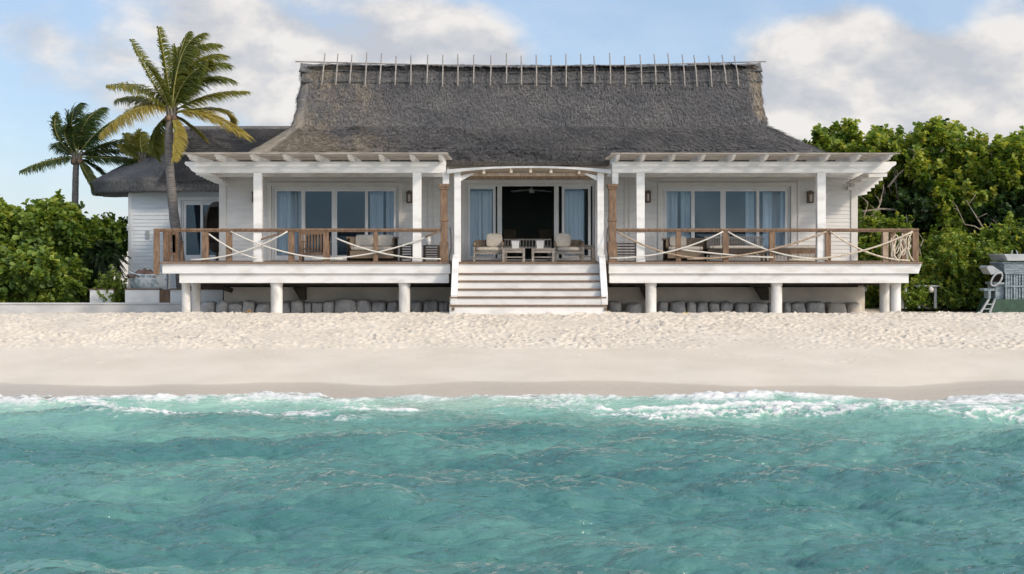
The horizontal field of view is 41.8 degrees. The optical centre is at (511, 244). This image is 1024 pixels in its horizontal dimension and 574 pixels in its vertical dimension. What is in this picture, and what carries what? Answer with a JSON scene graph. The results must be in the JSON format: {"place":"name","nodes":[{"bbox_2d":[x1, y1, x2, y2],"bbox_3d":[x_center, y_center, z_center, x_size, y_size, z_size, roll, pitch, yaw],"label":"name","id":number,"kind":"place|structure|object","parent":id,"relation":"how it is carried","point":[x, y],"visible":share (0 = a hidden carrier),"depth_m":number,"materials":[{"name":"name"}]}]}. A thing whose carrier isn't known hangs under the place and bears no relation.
{"place":"outdoors","nodes":[
{"label":"outdoors","id":0,"kind":"place"},
{"bbox_2d":[0,389,1023,573],"bbox_3d":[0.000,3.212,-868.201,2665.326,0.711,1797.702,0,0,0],"label":"sea water","id":1,"kind":"structure","parent":0,"point":[754,481],"depth_m":17.50,"materials":[{"name":"liquid"}]},
{"bbox_2d":[0,251,1023,400],"bbox_3d":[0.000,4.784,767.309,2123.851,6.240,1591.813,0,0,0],"label":"sandy beach","id":2,"kind":"structure","parent":0,"point":[901,355],"depth_m":32.75,"materials":[{"name":"sand"}]},
{"bbox_2d":[0,197,67,255],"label":"sea grape bush","id":3,"kind":"object","parent":2,"relation":"on","point":[6,242],"visible":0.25,"depth_m":45.26,"materials":[{"name":"green plant"}]},
{"bbox_2d":[0,242,92,302],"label":"sea grape bush","id":4,"kind":"object","parent":2,"relation":"on","point":[28,274],"visible":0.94,"depth_m":43.42,"materials":[{"name":"green plant"}]},
{"bbox_2d":[5,189,93,302],"bbox_3d":[-15.829,0.231,46.427,3.818,4.361,4.005,0,0,-31],"label":"sea grape bush","id":5,"kind":"object","parent":2,"relation":"on","point":[25,229],"visible":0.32,"depth_m":45.31,"materials":[{"name":"green plant"}]},
{"bbox_2d":[1,196,127,280],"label":"sea grape bush","id":6,"kind":"object","parent":2,"relation":"on","point":[82,206],"visible":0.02,"depth_m":49.95,"materials":[{"name":"green plant"}]},
{"bbox_2d":[19,102,133,208],"bbox_3d":[-15.488,-1.363,48.620,4.716,7.581,2.305,0,0,0],"label":"coconut palm","id":7,"kind":"object","parent":2,"relation":"on","point":[80,135],"visible":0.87,"depth_m":48.40,"materials":[{"name":"green plant"}]},
{"bbox_2d":[50,210,127,302],"bbox_3d":[-14.759,0.585,46.765,2.712,3.653,3.442,0,0,0],"label":"sea grape bush","id":8,"kind":"object","parent":2,"relation":"on","point":[105,229],"visible":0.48,"depth_m":45.91,"materials":[{"name":"green plant"}]},
{"bbox_2d":[0,303,201,313],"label":"sea wall","id":9,"kind":"structure","parent":2,"relation":"on","point":[14,308],"depth_m":42.30,"materials":[{"name":"concrete"}]},
{"bbox_2d":[89,288,114,302],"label":"planter wall","id":10,"kind":"structure","parent":2,"relation":"on","point":[94,297],"depth_m":43.40,"materials":[{"name":"white paint"}]},
{"bbox_2d":[81,239,131,281],"bbox_3d":[-13.636,0.841,45.242,1.640,2.069,1.655,0,0,42],"label":"fan palm","id":11,"kind":"object","parent":2,"relation":"on","point":[104,257],"visible":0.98,"depth_m":44.89,"materials":[{"name":"green plant"}]},
{"bbox_2d":[93,264,131,302],"bbox_3d":[-13.015,1.519,44.271,1.178,1.797,2.351,0,0,0],"label":"sea grape bush","id":12,"kind":"object","parent":2,"relation":"on","point":[111,282],"visible":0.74,"depth_m":43.56,"materials":[{"name":"green plant"}]},
{"bbox_2d":[117,127,164,164],"bbox_3d":[-12.973,-1.899,48.080,2.263,4.700,1.288,0,0,0],"label":"coconut palm","id":13,"kind":"object","parent":2,"relation":"on","point":[136,146],"visible":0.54,"depth_m":48.08,"materials":[{"name":"green plant"}]},
{"bbox_2d":[124,288,161,302],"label":"planter wall","id":14,"kind":"structure","parent":2,"relation":"on","point":[142,295],"depth_m":43.40,"materials":[{"name":"white paint"}]},
{"bbox_2d":[129,271,169,289],"bbox_3d":[-11.965,1.269,44.400,1.251,0.802,1.140,0,0,0],"label":"planter","id":15,"kind":"object","parent":2,"relation":"on","point":[161,280],"visible":0.55,"depth_m":43.99,"materials":[{"name":"white paint"}]},
{"bbox_2d":[126,268,155,277],"bbox_3d":[-12.144,0.929,44.400,0.971,0.318,1.007,0,0,0],"label":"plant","id":16,"kind":"object","parent":15,"relation":"on","point":[144,271],"visible":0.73,"depth_m":44.10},
{"bbox_2d":[160,290,169,302],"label":"wooden gate panel","id":17,"kind":"structure","parent":2,"relation":"on","point":[164,296],"depth_m":43.50,"materials":[{"name":"brown wood"}]},
{"bbox_2d":[98,26,254,287],"bbox_3d":[-11.148,-2.535,45.171,5.207,9.736,2.383,0,0,0],"label":"coconut palm","id":18,"kind":"object","parent":2,"relation":"on","point":[185,79],"visible":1,"depth_m":45.07,"materials":[{"name":"green plant"}]},
{"bbox_2d":[89,126,289,288],"bbox_3d":[-11.259,-1.280,50.083,8.847,6.300,8.016,0,0,0],"label":"bungalow","id":19,"kind":"object","parent":2,"relation":"on","point":[141,185],"visible":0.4,"depth_m":46.99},
{"bbox_2d":[181,200,218,259],"bbox_3d":[-10.876,-0.519,47.080,1.421,2.077,0.100,0,0,0],"label":"sliding door","id":20,"kind":"structure","parent":19,"relation":"in","point":[183,202],"depth_m":47.04,"materials":[{"name":"white wood"}]},
{"bbox_2d":[169,288,223,302],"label":"planter wall","id":21,"kind":"structure","parent":2,"relation":"on","point":[216,295],"depth_m":43.40,"materials":[{"name":"white paint"}]},
{"bbox_2d":[201,301,216,311],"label":"boulder","id":22,"kind":"object","parent":2,"relation":"on","point":[208,306],"visible":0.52,"depth_m":42.15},
{"bbox_2d":[216,301,229,312],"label":"boulder","id":23,"kind":"object","parent":2,"relation":"on","point":[221,306],"visible":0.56,"depth_m":42.13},
{"bbox_2d":[228,301,242,312],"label":"boulder","id":24,"kind":"object","parent":2,"relation":"on","point":[234,307],"visible":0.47,"depth_m":42.14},
{"bbox_2d":[242,300,256,312],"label":"boulder","id":25,"kind":"object","parent":2,"relation":"on","point":[249,305],"visible":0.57,"depth_m":42.14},
{"bbox_2d":[255,302,270,312],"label":"boulder","id":26,"kind":"object","parent":2,"relation":"on","point":[263,307],"visible":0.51,"depth_m":42.13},
{"bbox_2d":[283,301,290,312],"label":"boulder","id":27,"kind":"object","parent":2,"relation":"on","point":[286,306],"visible":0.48,"depth_m":42.13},
{"bbox_2d":[290,299,304,312],"bbox_3d":[-6.751,2.022,42.401,0.442,0.616,0.613,0,0,0],"label":"boulder","id":28,"kind":"object","parent":2,"relation":"on","point":[297,305],"visible":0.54,"depth_m":42.12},
{"bbox_2d":[304,301,311,312],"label":"boulder","id":29,"kind":"object","parent":2,"relation":"on","point":[307,307],"visible":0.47,"depth_m":42.15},
{"bbox_2d":[312,302,322,312],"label":"boulder","id":30,"kind":"object","parent":2,"relation":"on","point":[317,307],"visible":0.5,"depth_m":42.12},
{"bbox_2d":[323,301,334,312],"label":"boulder","id":31,"kind":"object","parent":2,"relation":"on","point":[328,306],"visible":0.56,"depth_m":42.11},
{"bbox_2d":[334,298,356,312],"bbox_3d":[-5.242,2.014,42.397,0.732,0.678,0.642,0,0,0],"label":"boulder","id":32,"kind":"object","parent":2,"relation":"on","point":[343,305],"visible":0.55,"depth_m":42.10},
{"bbox_2d":[356,299,371,312],"bbox_3d":[-4.662,2.022,42.404,0.494,0.635,0.645,0,0,0],"label":"boulder","id":33,"kind":"object","parent":2,"relation":"on","point":[364,305],"visible":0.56,"depth_m":42.12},
{"bbox_2d":[372,300,386,311],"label":"boulder","id":34,"kind":"object","parent":2,"relation":"on","point":[379,306],"visible":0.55,"depth_m":42.12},
{"bbox_2d":[387,300,398,312],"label":"boulder","id":35,"kind":"object","parent":2,"relation":"on","point":[393,306],"visible":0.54,"depth_m":42.12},
{"bbox_2d":[410,300,422,311],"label":"boulder","id":36,"kind":"object","parent":2,"relation":"on","point":[415,305],"visible":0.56,"depth_m":42.13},
{"bbox_2d":[423,300,438,312],"bbox_3d":[-2.558,2.023,42.408,0.493,0.586,0.585,0,0,0],"label":"boulder","id":37,"kind":"object","parent":2,"relation":"on","point":[431,305],"visible":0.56,"depth_m":42.15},
{"bbox_2d":[439,301,447,311],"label":"boulder","id":38,"kind":"object","parent":2,"relation":"on","point":[443,306],"visible":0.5,"depth_m":42.13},
{"bbox_2d":[154,52,922,314],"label":"beach house","id":39,"kind":"structure","parent":2,"relation":"on","point":[614,143],"depth_m":43.14,"materials":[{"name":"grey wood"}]},
{"bbox_2d":[170,232,183,260],"bbox_3d":[-10.412,0.050,41.630,0.310,0.920,0.660,0,0,0],"label":"slatted chair","id":40,"kind":"object","parent":39,"relation":"on","point":[174,244],"visible":0.9,"depth_m":41.31,"materials":[{"name":"brown wood"}]},
{"bbox_2d":[204,201,218,260],"bbox_3d":[-9.802,-0.315,44.600,0.840,2.250,0.831,0,0,0],"label":"hanging egg chair","id":41,"kind":"object","parent":39,"relation":"on","point":[211,220],"visible":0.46,"depth_m":44.84,"materials":[{"name":"brown wicker"}]},
{"bbox_2d":[201,286,232,292],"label":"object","id":42,"kind":"object","parent":39,"relation":"attached to","point":[227,289],"visible":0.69,"depth_m":42.13,"materials":[{"name":"brown wood"}]},
{"bbox_2d":[277,191,300,254],"bbox_3d":[-7.317,-0.635,43.853,0.867,2.230,0.134,0,0,0],"label":"curtain","id":43,"kind":"object","parent":39,"relation":"hanging from","point":[288,209],"visible":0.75,"depth_m":43.85,"materials":[{"name":"fabric"}]},
{"bbox_2d":[299,232,330,261],"bbox_3d":[-6.016,0.050,40.930,0.890,0.920,0.660,0,0,0],"label":"slatted chair","id":44,"kind":"object","parent":39,"relation":"on","point":[305,241],"visible":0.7,"depth_m":40.62,"materials":[{"name":"brown wood"}]},
{"bbox_2d":[272,186,398,260],"bbox_3d":[-5.728,-0.693,43.580,4.122,2.407,0.100,0,0,0],"label":"sliding door","id":45,"kind":"structure","parent":39,"relation":"in","point":[334,189],"depth_m":43.55,"materials":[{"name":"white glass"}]},
{"bbox_2d":[345,235,398,260],"bbox_3d":[-4.317,0.090,41.585,1.652,0.800,0.730,0,0,0],"label":"wicker sofa","id":46,"kind":"object","parent":39,"relation":"on","point":[384,241],"visible":0.88,"depth_m":41.62,"materials":[{"name":"fabric"}]},
{"bbox_2d":[370,191,382,234],"bbox_3d":[-4.422,-0.635,43.852,0.436,2.230,0.137,0,0,0],"label":"curtain","id":47,"kind":"object","parent":39,"relation":"hanging from","point":[376,209],"visible":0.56,"depth_m":43.86,"materials":[{"name":"fabric"}]},
{"bbox_2d":[386,191,393,236],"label":"curtain","id":48,"kind":"object","parent":39,"relation":"hanging from","point":[389,209],"visible":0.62,"depth_m":43.87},
{"bbox_2d":[399,245,412,260],"bbox_3d":[-3.273,0.250,41.700,0.420,0.520,0.420,0,0,0],"label":"side table","id":49,"kind":"object","parent":39,"relation":"on","point":[401,252],"visible":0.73,"depth_m":41.50,"materials":[{"name":"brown wood"}]},
{"bbox_2d":[406,191,411,202],"bbox_3d":[-3.320,-1.550,43.352,0.200,0.400,0.253,0,0,0],"label":"wall lantern","id":50,"kind":"object","parent":39,"relation":"attached to","point":[408,196],"depth_m":43.29,"materials":[{"name":"brown metal"}]},
{"bbox_2d":[423,245,439,260],"bbox_3d":[-2.479,0.260,41.400,0.500,0.500,0.500,0,0,0],"label":"side table","id":51,"kind":"object","parent":39,"relation":"on","point":[425,251],"visible":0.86,"depth_m":41.16,"materials":[{"name":"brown wood"}]},
{"bbox_2d":[426,237,430,244],"bbox_3d":[-2.569,-0.131,41.300,0.150,0.278,0.146,0,0,0],"label":"hurricane lamp","id":52,"kind":"object","parent":51,"relation":"on","point":[428,240],"visible":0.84,"depth_m":41.25,"materials":[{"name":"glass"}]},
{"bbox_2d":[470,191,481,254],"bbox_3d":[-1.211,-0.635,43.853,0.433,2.230,0.135,0,0,0],"label":"curtain","id":53,"kind":"object","parent":39,"relation":"hanging from","point":[475,215],"visible":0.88,"depth_m":43.86,"materials":[{"name":"fabric"}]},
{"bbox_2d":[482,191,491,254],"bbox_3d":[-0.816,-0.635,43.874,0.306,2.230,0.115,0,0,0],"label":"curtain","id":54,"kind":"object","parent":39,"relation":"hanging from","point":[486,212],"visible":0.76,"depth_m":43.87,"materials":[{"name":"fabric"}]},
{"bbox_2d":[473,239,503,260],"bbox_3d":[-0.731,0.170,41.683,0.950,0.680,0.792,0,0,0],"label":"armchair","id":55,"kind":"object","parent":39,"relation":"on","point":[480,246],"visible":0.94,"depth_m":41.35,"materials":[{"name":"grey wood"}]},
{"bbox_2d":[486,233,501,246],"bbox_3d":[-0.551,-0.151,41.845,0.500,0.418,0.178,0,0,0],"label":"cushion","id":56,"kind":"object","parent":55,"relation":"on","point":[493,239],"visible":0.94,"depth_m":41.78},
{"bbox_2d":[504,229,515,258],"bbox_3d":[-0.068,-0.015,46.600,0.440,1.050,0.440,0,0,0],"label":"dining chair","id":57,"kind":"object","parent":39,"relation":"on","point":[509,233],"visible":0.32,"depth_m":46.77,"materials":[{"name":"wood"}]},
{"bbox_2d":[502,248,524,261],"bbox_3d":[0.048,0.310,41.150,0.692,0.400,0.600,0,0,0],"label":"coffee table","id":58,"kind":"object","parent":39,"relation":"on","point":[511,250],"visible":1,"depth_m":40.85,"materials":[{"name":"grey wood"}]},
{"bbox_2d":[511,240,519,247],"bbox_3d":[0.108,-0.013,41.200,0.250,0.243,0.250,0,0,0],"label":"planter box","id":59,"kind":"object","parent":58,"relation":"on","point":[515,243],"visible":0.93,"depth_m":41.08,"materials":[{"name":"ceramic"}]},
{"bbox_2d":[504,239,551,260],"bbox_3d":[0.487,0.160,42.175,1.500,0.700,0.450,0,0,0],"label":"bench","id":60,"kind":"object","parent":39,"relation":"on","point":[549,255],"visible":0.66,"depth_m":42.35,"materials":[{"name":"grey wood"}]},
{"bbox_2d":[515,238,541,258],"bbox_3d":[0.569,0.135,46.600,0.900,0.750,0.800,0,0,0],"label":"dining table","id":61,"kind":"object","parent":39,"relation":"on","point":[517,254],"visible":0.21,"depth_m":46.30,"materials":[{"name":"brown wood"}]},
{"bbox_2d":[465,184,594,260],"bbox_3d":[0.582,-0.731,43.582,4.198,2.483,0.105,0,0,0],"label":"sliding door","id":62,"kind":"structure","parent":39,"relation":"in","point":[470,186],"depth_m":43.55,"materials":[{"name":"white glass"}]},
{"bbox_2d":[511,186,551,192],"bbox_3d":[0.667,-1.884,45.237,1.413,0.288,1.372,0,0,0],"label":"ceiling fan","id":63,"kind":"object","parent":39,"relation":"hanging from","point":[531,190],"visible":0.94,"depth_m":45.11},
{"bbox_2d":[531,248,553,261],"bbox_3d":[0.946,0.310,41.150,0.692,0.400,0.600,0,0,0],"label":"coffee table","id":64,"kind":"object","parent":39,"relation":"on","point":[542,250],"visible":1,"depth_m":40.85,"materials":[{"name":"grey wood"}]},
{"bbox_2d":[536,240,543,247],"bbox_3d":[0.862,-0.013,41.200,0.250,0.243,0.250,0,0,0],"label":"planter box","id":65,"kind":"object","parent":64,"relation":"on","point":[539,243],"visible":0.93,"depth_m":41.08,"materials":[{"name":"ceramic"}]},
{"bbox_2d":[539,229,551,258],"bbox_3d":[1.165,-0.015,46.600,0.440,1.050,0.440,0,0,0],"label":"dining chair","id":66,"kind":"object","parent":39,"relation":"on","point":[544,233],"visible":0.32,"depth_m":46.77,"materials":[{"name":"wood"}]},
{"bbox_2d":[553,239,584,260],"bbox_3d":[1.761,0.170,41.683,0.950,0.680,0.792,0,0,0],"label":"armchair","id":67,"kind":"object","parent":39,"relation":"on","point":[576,246],"visible":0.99,"depth_m":41.35,"materials":[{"name":"grey wood"}]},
{"bbox_2d":[555,233,570,246],"bbox_3d":[1.581,-0.151,41.845,0.500,0.418,0.178,0,0,0],"label":"cushion","id":68,"kind":"object","parent":67,"relation":"on","point":[562,239],"visible":0.93,"depth_m":41.78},
{"bbox_2d":[565,191,583,254],"bbox_3d":[2.039,-0.635,43.855,0.615,2.230,0.122,0,0,2],"label":"curtain","id":69,"kind":"object","parent":39,"relation":"hanging from","point":[574,214],"visible":0.76,"depth_m":43.85,"materials":[{"name":"fabric"}]},
{"bbox_2d":[580,245,593,260],"bbox_3d":[2.366,0.260,42.400,0.442,0.500,0.450,0,0,0],"label":"side table","id":70,"kind":"object","parent":39,"relation":"on","point":[592,252],"visible":0.65,"depth_m":42.18,"materials":[{"name":"grey wood"}]},
{"bbox_2d":[617,242,635,255],"bbox_3d":[3.497,0.207,41.250,0.710,0.605,0.832,0,0,0],"label":"deck chair","id":71,"kind":"object","parent":39,"relation":"on","point":[626,249],"visible":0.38,"depth_m":41.11,"materials":[{"name":"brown wood"}]},
{"bbox_2d":[645,190,651,202],"bbox_3d":[4.393,-1.562,43.352,0.200,0.400,0.253,0,0,0],"label":"wall lantern","id":72,"kind":"object","parent":39,"relation":"attached to","point":[647,196],"depth_m":43.29,"materials":[{"name":"brown metal"}]},
{"bbox_2d":[667,191,676,237],"bbox_3d":[5.213,-0.635,43.854,0.388,2.230,0.115,0,0,0],"label":"curtain","id":73,"kind":"object","parent":39,"relation":"hanging from","point":[671,209],"visible":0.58,"depth_m":43.87,"materials":[{"name":"fabric"}]},
{"bbox_2d":[662,236,707,260],"bbox_3d":[5.371,0.110,41.785,1.441,0.760,0.730,0,0,0],"label":"wicker sofa","id":74,"kind":"object","parent":39,"relation":"on","point":[669,244],"visible":0.82,"depth_m":41.81,"materials":[{"name":"fabric"}]},
{"bbox_2d":[681,191,689,237],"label":"curtain","id":75,"kind":"object","parent":39,"relation":"hanging from","point":[685,209],"visible":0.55,"depth_m":43.87,"materials":[{"name":"fabric"}]},
{"bbox_2d":[662,186,789,260],"bbox_3d":[6.942,-0.693,43.580,4.173,2.407,0.100,0,0,0],"label":"sliding door","id":76,"kind":"structure","parent":39,"relation":"in","point":[722,189],"depth_m":43.55,"materials":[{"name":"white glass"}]},
{"bbox_2d":[704,237,766,260],"bbox_3d":[6.913,0.125,41.515,1.810,0.770,0.790,0,0,0],"label":"bench","id":77,"kind":"object","parent":39,"relation":"on","point":[739,249],"visible":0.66,"depth_m":41.17,"materials":[{"name":"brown wood"}]},
{"bbox_2d":[745,191,753,254],"bbox_3d":[7.760,-0.635,43.859,0.288,2.230,0.115,0,0,-4],"label":"curtain","id":78,"kind":"object","parent":39,"relation":"hanging from","point":[749,198],"visible":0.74,"depth_m":43.87,"materials":[{"name":"fabric"}]},
{"bbox_2d":[763,191,784,254],"bbox_3d":[8.592,-0.635,43.852,0.818,2.230,0.134,0,0,0],"label":"curtain","id":79,"kind":"object","parent":39,"relation":"hanging from","point":[773,209],"visible":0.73,"depth_m":43.86,"materials":[{"name":"fabric"}]},
{"bbox_2d":[775,246,815,259],"bbox_3d":[8.737,0.265,41.400,1.492,0.490,0.760,0,0,0],"label":"daybed","id":80,"kind":"object","parent":39,"relation":"on","point":[799,250],"visible":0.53,"depth_m":41.04,"materials":[{"name":"fabric"}]},
{"bbox_2d":[807,191,814,202],"bbox_3d":[9.643,-1.550,43.352,0.200,0.400,0.253,0,0,0],"label":"wall lantern","id":81,"kind":"object","parent":39,"relation":"attached to","point":[810,196],"depth_m":43.32,"materials":[{"name":"brown metal"}]},
{"bbox_2d":[607,301,620,311],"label":"boulder","id":82,"kind":"object","parent":2,"relation":"on","point":[614,306],"visible":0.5,"depth_m":42.12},
{"bbox_2d":[625,302,641,312],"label":"boulder","id":83,"kind":"object","parent":2,"relation":"on","point":[633,307],"visible":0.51,"depth_m":42.15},
{"bbox_2d":[657,301,667,312],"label":"boulder","id":84,"kind":"object","parent":2,"relation":"on","point":[662,306],"visible":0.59,"depth_m":42.15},
{"bbox_2d":[669,301,685,312],"bbox_3d":[5.228,2.039,42.397,0.520,0.576,0.606,0,0,0],"label":"boulder","id":85,"kind":"object","parent":2,"relation":"on","point":[677,306],"visible":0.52,"depth_m":42.12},
{"bbox_2d":[686,301,695,312],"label":"boulder","id":86,"kind":"object","parent":2,"relation":"on","point":[690,306],"visible":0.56,"depth_m":42.13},
{"bbox_2d":[696,301,707,312],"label":"boulder","id":87,"kind":"object","parent":2,"relation":"on","point":[702,306],"visible":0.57,"depth_m":42.15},
{"bbox_2d":[708,302,719,311],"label":"boulder","id":88,"kind":"object","parent":2,"relation":"on","point":[713,306],"visible":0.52,"depth_m":42.12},
{"bbox_2d":[719,301,732,311],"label":"boulder","id":89,"kind":"object","parent":2,"relation":"on","point":[724,306],"visible":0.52,"depth_m":42.14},
{"bbox_2d":[734,302,748,312],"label":"boulder","id":90,"kind":"object","parent":2,"relation":"on","point":[743,307],"visible":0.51,"depth_m":42.13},
{"bbox_2d":[749,301,767,312],"bbox_3d":[7.776,2.060,42.396,0.599,0.546,0.621,0,0,0],"label":"boulder","id":91,"kind":"object","parent":2,"relation":"on","point":[757,306],"visible":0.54,"depth_m":42.12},
{"bbox_2d":[767,302,770,312],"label":"boulder","id":92,"kind":"object","parent":2,"relation":"on","point":[769,307],"visible":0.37,"depth_m":42.20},
{"bbox_2d":[782,302,790,312],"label":"boulder","id":93,"kind":"object","parent":2,"relation":"on","point":[786,307],"visible":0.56,"depth_m":42.15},
{"bbox_2d":[791,301,805,312],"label":"boulder","id":94,"kind":"object","parent":2,"relation":"on","point":[797,306],"visible":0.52,"depth_m":42.13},
{"bbox_2d":[805,301,824,312],"bbox_3d":[9.571,2.061,42.399,0.579,0.564,0.606,0,0,0],"label":"boulder","id":95,"kind":"object","parent":2,"relation":"on","point":[815,306],"visible":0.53,"depth_m":42.14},
{"bbox_2d":[825,302,846,312],"bbox_3d":[10.264,2.075,42.545,0.590,0.539,0.652,0,0,0],"label":"boulder","id":96,"kind":"object","parent":2,"relation":"on","point":[831,307],"visible":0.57,"depth_m":42.27,"materials":[{"name":"grey stone"}]},
{"bbox_2d":[845,302,861,312],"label":"boulder","id":97,"kind":"object","parent":2,"relation":"on","point":[854,307],"visible":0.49,"depth_m":42.28,"materials":[{"name":"beige stone"}]},
{"bbox_2d":[802,117,907,208],"bbox_3d":[12.236,-1.262,49.392,4.306,6.837,4.035,0,0,0],"label":"sea grape tree","id":98,"kind":"object","parent":2,"relation":"on","point":[830,140],"visible":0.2,"depth_m":48.77,"materials":[{"name":"green plant"}]},
{"bbox_2d":[858,209,927,307],"bbox_3d":[12.767,0.582,46.457,3.602,3.665,3.154,0,0,-28],"label":"shrub","id":99,"kind":"object","parent":2,"relation":"on","point":[866,240],"visible":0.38,"depth_m":45.41,"materials":[{"name":"green plant"}]},
{"bbox_2d":[848,121,945,240],"bbox_3d":[13.989,-1.158,48.739,3.896,6.598,3.929,0,0,0],"label":"sea grape tree","id":100,"kind":"object","parent":2,"relation":"on","point":[881,140],"visible":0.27,"depth_m":47.63,"materials":[{"name":"green plant"}]},
{"bbox_2d":[901,285,906,308],"bbox_3d":[12.731,1.694,43.650,0.190,0.752,0.100,0,0,0],"label":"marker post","id":101,"kind":"object","parent":2,"relation":"on","point":[902,301],"visible":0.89,"depth_m":43.60,"materials":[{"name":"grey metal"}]},
{"bbox_2d":[879,118,949,142],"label":"sea grape tree","id":102,"kind":"object","parent":2,"relation":"on","point":[947,119],"depth_m":51.05,"materials":[{"name":"green plant"}]},
{"bbox_2d":[914,285,940,307],"bbox_3d":[13.566,1.692,43.900,0.842,0.756,0.300,0,0,0],"label":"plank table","id":103,"kind":"object","parent":2,"relation":"on","point":[935,296],"visible":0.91,"depth_m":43.85,"materials":[{"name":"grey wood"}]},
{"bbox_2d":[880,224,975,309],"bbox_3d":[13.945,0.842,45.654,3.362,3.141,4.071,0,0,0],"label":"shrub","id":104,"kind":"object","parent":2,"relation":"on","point":[931,271],"visible":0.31,"depth_m":44.14,"materials":[{"name":"green plant"}]},
{"bbox_2d":[859,138,1004,255],"bbox_3d":[14.598,-1.543,46.094,5.695,4.738,2.435,0,0,0],"label":"tree","id":105,"kind":"object","parent":2,"relation":"on","point":[894,179],"visible":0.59,"depth_m":46.20,"materials":[{"name":"plant"}]},
{"bbox_2d":[858,177,1023,253],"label":"shrub","id":106,"kind":"object","parent":2,"relation":"on","point":[915,199],"visible":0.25,"depth_m":46.52,"materials":[{"name":"green plant"}]},
{"bbox_2d":[897,115,995,238],"bbox_3d":[15.399,-1.228,48.125,3.772,6.752,4.045,0,0,0],"label":"sea grape tree","id":107,"kind":"object","parent":2,"relation":"on","point":[947,174],"visible":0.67,"depth_m":46.94,"materials":[{"name":"green plant"}]},
{"bbox_2d":[901,274,992,311],"bbox_3d":[14.300,1.641,44.581,4.060,1.598,2.886,0,0,0],"label":"shrub","id":108,"kind":"object","parent":2,"relation":"on","point":[948,297],"visible":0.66,"depth_m":43.79,"materials":[{"name":"green plant"}]},
{"bbox_2d":[920,217,1008,310],"bbox_3d":[15.268,0.736,45.126,3.152,3.361,3.849,0,0,0],"label":"shrub","id":109,"kind":"object","parent":2,"relation":"on","point":[963,265],"visible":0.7,"depth_m":43.80,"materials":[{"name":"green plant"}]},
{"bbox_2d":[955,125,1023,245],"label":"sea grape tree","id":110,"kind":"object","parent":2,"relation":"on","point":[1003,170],"visible":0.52,"depth_m":46.43,"materials":[{"name":"green plant"}]},
{"bbox_2d":[967,211,1023,283],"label":"shrub","id":111,"kind":"object","parent":2,"relation":"on","point":[1007,235],"visible":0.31,"depth_m":44.75,"materials":[{"name":"green plant"}]},
{"bbox_2d":[976,250,1023,312],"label":"beach kiosk","id":112,"kind":"object","parent":2,"relation":"on","point":[1004,291],"visible":0.99,"depth_m":41.90,"materials":[{"name":"grey wood"}]},
{"bbox_2d":[0,0,1023,228],"label":"sky","id":113,"kind":"structure","parent":0,"point":[893,63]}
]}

